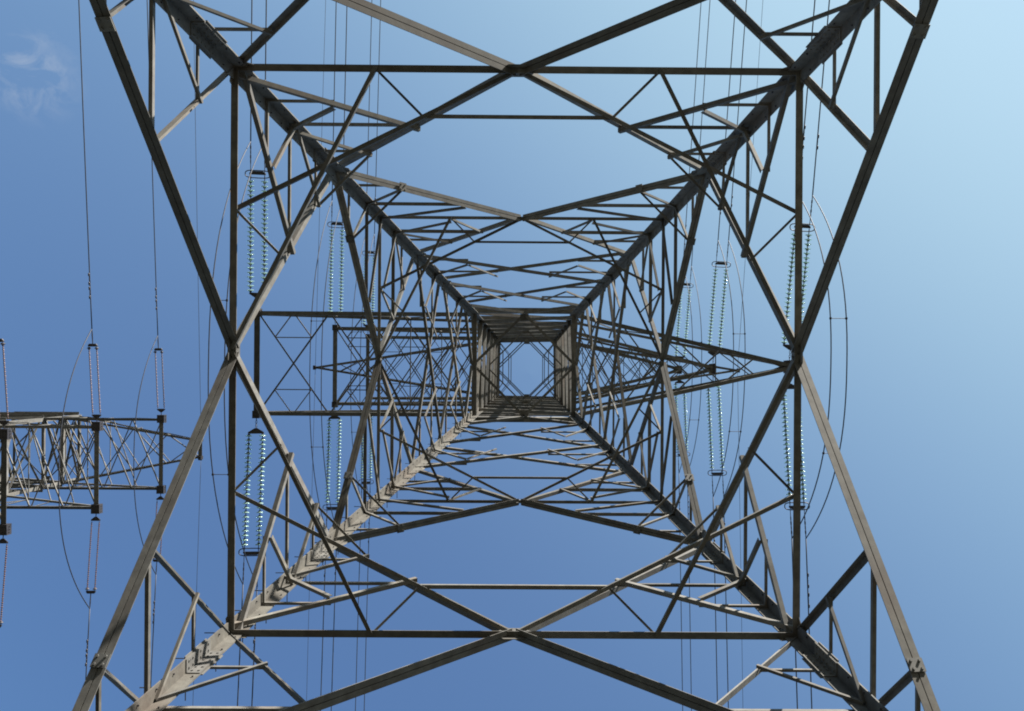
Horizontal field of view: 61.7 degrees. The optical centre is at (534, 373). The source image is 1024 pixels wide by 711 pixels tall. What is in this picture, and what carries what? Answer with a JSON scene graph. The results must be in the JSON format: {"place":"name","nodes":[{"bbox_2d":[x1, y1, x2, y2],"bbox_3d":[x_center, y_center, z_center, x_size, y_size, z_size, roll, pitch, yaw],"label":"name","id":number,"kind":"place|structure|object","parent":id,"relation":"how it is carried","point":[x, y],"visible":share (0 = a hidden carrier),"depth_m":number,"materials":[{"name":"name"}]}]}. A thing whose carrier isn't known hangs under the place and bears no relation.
{"place":"outdoors","nodes":[
{"label":"outdoors","id":0,"kind":"place"},
{"bbox_2d":[0,0,1023,710],"label":"sky","id":1,"kind":"structure","parent":0,"point":[931,259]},
{"bbox_3d":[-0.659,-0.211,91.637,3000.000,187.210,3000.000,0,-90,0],"label":"ground","id":2,"kind":"structure","parent":0,"visible":0},
{"bbox_2d":[0,411,202,534],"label":"lattice pylon","id":3,"kind":"object","parent":2,"relation":"on","point":[22,419],"visible":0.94,"depth_m":45.22,"materials":[{"name":"metal"}]},
{"bbox_2d":[0,535,7,627],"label":"rod insulator","id":4,"kind":"object","parent":3,"relation":"attached to","point":[3,541],"visible":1,"depth_m":33.36,"materials":[{"name":"grey ceramic"}]},
{"bbox_2d":[0,339,8,428],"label":"rod insulator","id":5,"kind":"object","parent":3,"relation":"attached to","point":[3,422],"visible":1,"depth_m":33.37,"materials":[{"name":"grey ceramic"}]},
{"bbox_2d":[85,514,99,606],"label":"rod insulator","id":6,"kind":"object","parent":3,"relation":"attached to","point":[95,518],"visible":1,"depth_m":38.50,"materials":[{"name":"grey ceramic"}]},
{"bbox_2d":[85,609,89,679],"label":"conductor wire","id":7,"kind":"object","parent":6,"relation":"attached to","point":[87,641],"visible":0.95,"depth_m":38.04,"materials":[{"name":"metal"}]},
{"bbox_2d":[87,331,100,421],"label":"rod insulator","id":8,"kind":"object","parent":3,"relation":"attached to","point":[96,416],"visible":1,"depth_m":38.52,"materials":[{"name":"grey ceramic"}]},
{"bbox_2d":[58,329,91,608],"bbox_3d":[-19.803,4.275,36.971,0.048,2.635,12.510,0,-90,0],"label":"jumper cable","id":9,"kind":"object","parent":8,"relation":"hanging from","point":[59,467],"visible":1,"depth_m":36.08,"materials":[{"name":"metal"}]},
{"bbox_2d":[78,0,91,328],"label":"conductor wire","id":10,"kind":"object","parent":8,"relation":"attached to","point":[89,282],"visible":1,"depth_m":37.56,"materials":[{"name":"metal"}]},
{"bbox_2d":[153,494,163,572],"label":"rod insulator","id":11,"kind":"object","parent":3,"relation":"attached to","point":[160,497],"visible":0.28,"depth_m":44.97,"materials":[{"name":"grey ceramic"}]},
{"bbox_2d":[150,575,155,686],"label":"conductor wire","id":12,"kind":"object","parent":11,"relation":"attached to","point":[153,629],"visible":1,"depth_m":44.45,"materials":[{"name":"metal"}]},
{"bbox_2d":[154,337,164,414],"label":"rod insulator","id":13,"kind":"object","parent":3,"relation":"attached to","point":[161,352],"visible":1,"depth_m":45.01,"materials":[{"name":"grey ceramic"}]},
{"bbox_2d":[133,336,157,574],"bbox_3d":[-19.713,4.286,43.471,0.048,2.635,12.510,0,-90,0],"label":"jumper cable","id":14,"kind":"object","parent":13,"relation":"hanging from","point":[134,445],"visible":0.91,"depth_m":42.51,"materials":[{"name":"metal"}]},
{"bbox_2d":[147,0,157,335],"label":"conductor wire","id":15,"kind":"object","parent":13,"relation":"attached to","point":[153,194],"visible":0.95,"depth_m":44.18,"materials":[{"name":"metal"}]},
{"bbox_2d":[193,0,200,413],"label":"shield wire","id":16,"kind":"object","parent":3,"relation":"attached to","point":[197,230],"visible":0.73,"depth_m":47.80,"materials":[{"name":"metal"}]},
{"bbox_2d":[193,466,200,692],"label":"shield wire","id":17,"kind":"object","parent":3,"relation":"attached to","point":[197,556],"visible":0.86,"depth_m":48.34,"materials":[{"name":"metal"}]},
{"bbox_2d":[72,0,939,710],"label":"lattice pylon","id":18,"kind":"object","parent":2,"relation":"on","point":[490,330],"visible":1,"depth_m":14.59,"materials":[{"name":"metal"}]},
{"bbox_2d":[238,418,265,583],"bbox_3d":[-10.477,4.765,31.952,0.958,0.254,6.185,-1,-99,0],"label":"tension insulator","id":19,"kind":"object","parent":18,"relation":"attached to","point":[256,430],"visible":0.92,"depth_m":31.93,"materials":[{"name":"green glass"}]},
{"bbox_2d":[237,585,243,705],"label":"conductor wire","id":20,"kind":"object","parent":19,"relation":"attached to","point":[239,650],"visible":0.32,"depth_m":31.14,"materials":[{"name":"metal"}]},
{"bbox_2d":[251,585,257,705],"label":"conductor wire","id":21,"kind":"object","parent":19,"relation":"attached to","point":[254,653],"visible":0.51,"depth_m":31.11,"materials":[{"name":"metal"}]},
{"bbox_2d":[245,143,268,296],"bbox_3d":[-10.326,-5.507,31.969,0.958,0.254,6.185,3,-81,0],"label":"tension insulator","id":22,"kind":"object","parent":18,"relation":"attached to","point":[264,205],"visible":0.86,"depth_m":31.90,"materials":[{"name":"green glass"}]},
{"bbox_2d":[208,141,260,584],"bbox_3d":[-10.296,-0.373,29.618,0.581,3.779,16.315,1,-90,0],"label":"jumper cable","id":23,"kind":"object","parent":22,"relation":"hanging from","point":[226,300],"visible":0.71,"depth_m":28.26,"materials":[{"name":"metal"}]},
{"bbox_2d":[250,0,252,140],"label":"conductor wire","id":24,"kind":"object","parent":22,"relation":"attached to","point":[251,62],"visible":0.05,"depth_m":31.07,"materials":[{"name":"metal"}]},
{"bbox_2d":[264,0,266,137],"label":"conductor wire","id":25,"kind":"object","parent":22,"relation":"attached to","point":[265,74],"visible":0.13,"depth_m":31.19,"materials":[{"name":"metal"}]},
{"bbox_2d":[306,391,314,700],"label":"shield wire","id":26,"kind":"object","parent":18,"relation":"attached to","point":[310,541],"visible":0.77,"depth_m":55.12,"materials":[{"name":"metal"}]},
{"bbox_2d":[315,0,325,365],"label":"shield wire","id":27,"kind":"object","parent":18,"relation":"attached to","point":[320,183],"visible":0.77,"depth_m":55.28,"materials":[{"name":"metal"}]},
{"bbox_2d":[323,409,341,526],"bbox_3d":[-10.008,4.785,42.654,0.958,0.254,6.185,-1,-99,0],"label":"tension insulator","id":28,"kind":"object","parent":18,"relation":"attached to","point":[338,450],"visible":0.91,"depth_m":42.66,"materials":[{"name":"green glass"}]},
{"bbox_2d":[320,561,325,710],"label":"conductor wire","id":29,"kind":"object","parent":28,"relation":"attached to","point":[322,637],"visible":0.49,"depth_m":41.51,"materials":[{"name":"metal"}]},
{"bbox_2d":[331,551,336,710],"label":"conductor wire","id":30,"kind":"object","parent":28,"relation":"attached to","point":[333,629],"visible":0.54,"depth_m":41.58,"materials":[{"name":"metal"}]},
{"bbox_2d":[327,204,344,324],"bbox_3d":[-9.856,-5.487,42.672,0.958,0.254,6.185,3,-81,0],"label":"tension insulator","id":31,"kind":"object","parent":18,"relation":"attached to","point":[331,260],"visible":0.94,"depth_m":42.62,"materials":[{"name":"green glass"}]},
{"bbox_2d":[309,201,339,520],"bbox_3d":[-9.826,-0.352,40.345,0.581,3.729,16.315,1,-90,0],"label":"jumper cable","id":32,"kind":"object","parent":31,"relation":"hanging from","point":[321,362],"visible":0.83,"depth_m":39.01,"materials":[{"name":"metal"}]},
{"bbox_2d":[332,2,336,200],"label":"conductor wire","id":33,"kind":"object","parent":31,"relation":"attached to","point":[334,81],"visible":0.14,"depth_m":41.49,"materials":[{"name":"metal"}]},
{"bbox_2d":[343,6,346,152],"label":"conductor wire","id":34,"kind":"object","parent":31,"relation":"attached to","point":[345,72],"visible":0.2,"depth_m":41.40,"materials":[{"name":"metal"}]},
{"bbox_2d":[358,409,373,498],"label":"tension insulator","id":35,"kind":"object","parent":18,"relation":"attached to","point":[370,466],"visible":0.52,"depth_m":52.45,"materials":[{"name":"green glass"}]},
{"bbox_2d":[355,526,360,710],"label":"conductor wire","id":36,"kind":"object","parent":35,"relation":"attached to","point":[357,629],"visible":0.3,"depth_m":51.16,"materials":[{"name":"metal"}]},
{"bbox_2d":[364,517,369,710],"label":"conductor wire","id":37,"kind":"object","parent":35,"relation":"attached to","point":[366,615],"visible":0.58,"depth_m":51.33,"materials":[{"name":"metal"}]},
{"bbox_2d":[362,235,375,332],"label":"tension insulator","id":38,"kind":"object","parent":18,"relation":"attached to","point":[372,252],"visible":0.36,"depth_m":52.58,"materials":[{"name":"green glass"}]},
{"bbox_2d":[350,234,374,498],"bbox_3d":[-10.123,-0.339,50.344,0.581,3.729,16.315,1,-90,0],"label":"jumper cable","id":39,"kind":"object","parent":38,"relation":"hanging from","point":[360,354],"visible":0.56,"depth_m":48.95,"materials":[{"name":"metal"}]},
{"bbox_2d":[366,2,371,192],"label":"conductor wire","id":40,"kind":"object","parent":38,"relation":"attached to","point":[369,93],"visible":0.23,"depth_m":51.20,"materials":[{"name":"metal"}]},
{"bbox_2d":[374,0,380,233],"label":"conductor wire","id":41,"kind":"object","parent":38,"relation":"attached to","point":[377,112],"visible":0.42,"depth_m":51.30,"materials":[{"name":"metal"}]},
{"bbox_2d":[674,374,689,470],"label":"tension insulator","id":42,"kind":"object","parent":18,"relation":"attached to","point":[684,403],"visible":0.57,"depth_m":52.80,"materials":[{"name":"green glass"}]},
{"bbox_2d":[679,487,682,710],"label":"conductor wire","id":43,"kind":"object","parent":42,"relation":"attached to","point":[681,614],"visible":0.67,"depth_m":51.17,"materials":[{"name":"metal"}]},
{"bbox_2d":[687,489,691,710],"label":"conductor wire","id":44,"kind":"object","parent":42,"relation":"attached to","point":[689,606],"visible":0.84,"depth_m":51.16,"materials":[{"name":"metal"}]},
{"bbox_2d":[674,267,692,364],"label":"tension insulator","id":45,"kind":"object","parent":18,"relation":"attached to","point":[678,322],"visible":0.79,"depth_m":52.73,"materials":[{"name":"green glass"}]},
{"bbox_2d":[679,266,701,472],"bbox_3d":[9.226,-0.207,50.433,0.581,3.732,12.689,1,-90,0],"label":"jumper cable","id":46,"kind":"object","parent":45,"relation":"hanging from","point":[692,366],"visible":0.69,"depth_m":49.13,"materials":[{"name":"metal"}]},
{"bbox_2d":[683,5,700,254],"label":"conductor wire","id":47,"kind":"object","parent":45,"relation":"attached to","point":[693,115],"visible":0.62,"depth_m":51.11,"materials":[{"name":"metal"}]},
{"bbox_2d":[691,2,709,265],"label":"conductor wire","id":48,"kind":"object","parent":45,"relation":"attached to","point":[703,97],"visible":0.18,"depth_m":50.99,"materials":[{"name":"metal"}]},
{"bbox_2d":[706,376,726,495],"bbox_3d":[9.054,3.098,42.747,0.958,0.254,6.185,-1,-99,0],"label":"tension insulator","id":49,"kind":"object","parent":18,"relation":"attached to","point":[710,437],"visible":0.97,"depth_m":42.67,"materials":[{"name":"green glass"}]},
{"bbox_2d":[713,497,717,701],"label":"conductor wire","id":50,"kind":"object","parent":49,"relation":"attached to","point":[715,621],"visible":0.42,"depth_m":41.49,"materials":[{"name":"metal"}]},
{"bbox_2d":[723,497,728,707],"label":"conductor wire","id":51,"kind":"object","parent":49,"relation":"attached to","point":[726,619],"visible":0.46,"depth_m":41.48,"materials":[{"name":"metal"}]},
{"bbox_2d":[713,240,745,496],"bbox_3d":[9.223,-0.223,40.433,0.581,3.732,12.689,1,-90,0],"label":"jumper cable","id":52,"kind":"object","parent":49,"relation":"hanging from","point":[740,431],"visible":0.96,"depth_m":39.21,"materials":[{"name":"metal"}]},
{"bbox_2d":[707,241,730,361],"bbox_3d":[9.181,-3.540,42.758,0.958,0.254,6.185,3,-81,0],"label":"tension insulator","id":53,"kind":"object","parent":18,"relation":"attached to","point":[723,300],"visible":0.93,"depth_m":42.69,"materials":[{"name":"green glass"}]},
{"bbox_2d":[718,0,735,239],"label":"conductor wire","id":54,"kind":"object","parent":53,"relation":"attached to","point":[727,106],"visible":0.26,"depth_m":41.39,"materials":[{"name":"metal"}]},
{"bbox_2d":[728,0,746,239],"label":"conductor wire","id":55,"kind":"object","parent":53,"relation":"attached to","point":[737,117],"visible":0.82,"depth_m":41.52,"materials":[{"name":"metal"}]},
{"bbox_2d":[737,373,742,691],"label":"shield wire","id":56,"kind":"object","parent":18,"relation":"attached to","point":[740,541],"visible":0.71,"depth_m":55.25,"materials":[{"name":"metal"}]},
{"bbox_2d":[738,3,762,358],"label":"shield wire","id":57,"kind":"object","parent":18,"relation":"attached to","point":[751,171],"visible":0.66,"depth_m":55.17,"materials":[{"name":"metal"}]},
{"bbox_2d":[781,384,809,537],"bbox_3d":[9.724,3.086,32.050,0.958,0.254,6.185,-1,-99,0],"label":"tension insulator","id":58,"kind":"object","parent":18,"relation":"attached to","point":[784,408],"visible":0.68,"depth_m":31.94,"materials":[{"name":"green glass"}]},
{"bbox_2d":[791,538,797,708],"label":"conductor wire","id":59,"kind":"object","parent":58,"relation":"attached to","point":[795,650],"visible":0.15,"depth_m":31.03,"materials":[{"name":"metal"}]},
{"bbox_2d":[805,538,811,708],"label":"conductor wire","id":60,"kind":"object","parent":58,"relation":"attached to","point":[808,594],"visible":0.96,"depth_m":31.28,"materials":[{"name":"metal"}]},
{"bbox_2d":[781,196,813,359],"bbox_3d":[9.851,-3.553,32.061,0.958,0.254,6.185,3,-81,0],"label":"tension insulator","id":61,"kind":"object","parent":18,"relation":"attached to","point":[804,276],"visible":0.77,"depth_m":31.96,"materials":[{"name":"green glass"}]},
{"bbox_2d":[803,0,815,148],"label":"conductor wire","id":62,"kind":"object","parent":61,"relation":"attached to","point":[804,128],"visible":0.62,"depth_m":31.20,"materials":[{"name":"metal"}]},
{"bbox_2d":[792,195,847,538],"bbox_3d":[9.893,-0.235,29.711,0.581,3.782,12.690,1,-90,0],"label":"jumper cable","id":63,"kind":"object","parent":61,"relation":"hanging from","point":[830,318],"visible":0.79,"depth_m":28.17,"materials":[{"name":"metal"}]},
{"bbox_2d":[812,0,829,194],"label":"conductor wire","id":64,"kind":"object","parent":61,"relation":"attached to","point":[819,116],"visible":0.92,"depth_m":31.27,"materials":[{"name":"metal"}]}
]}

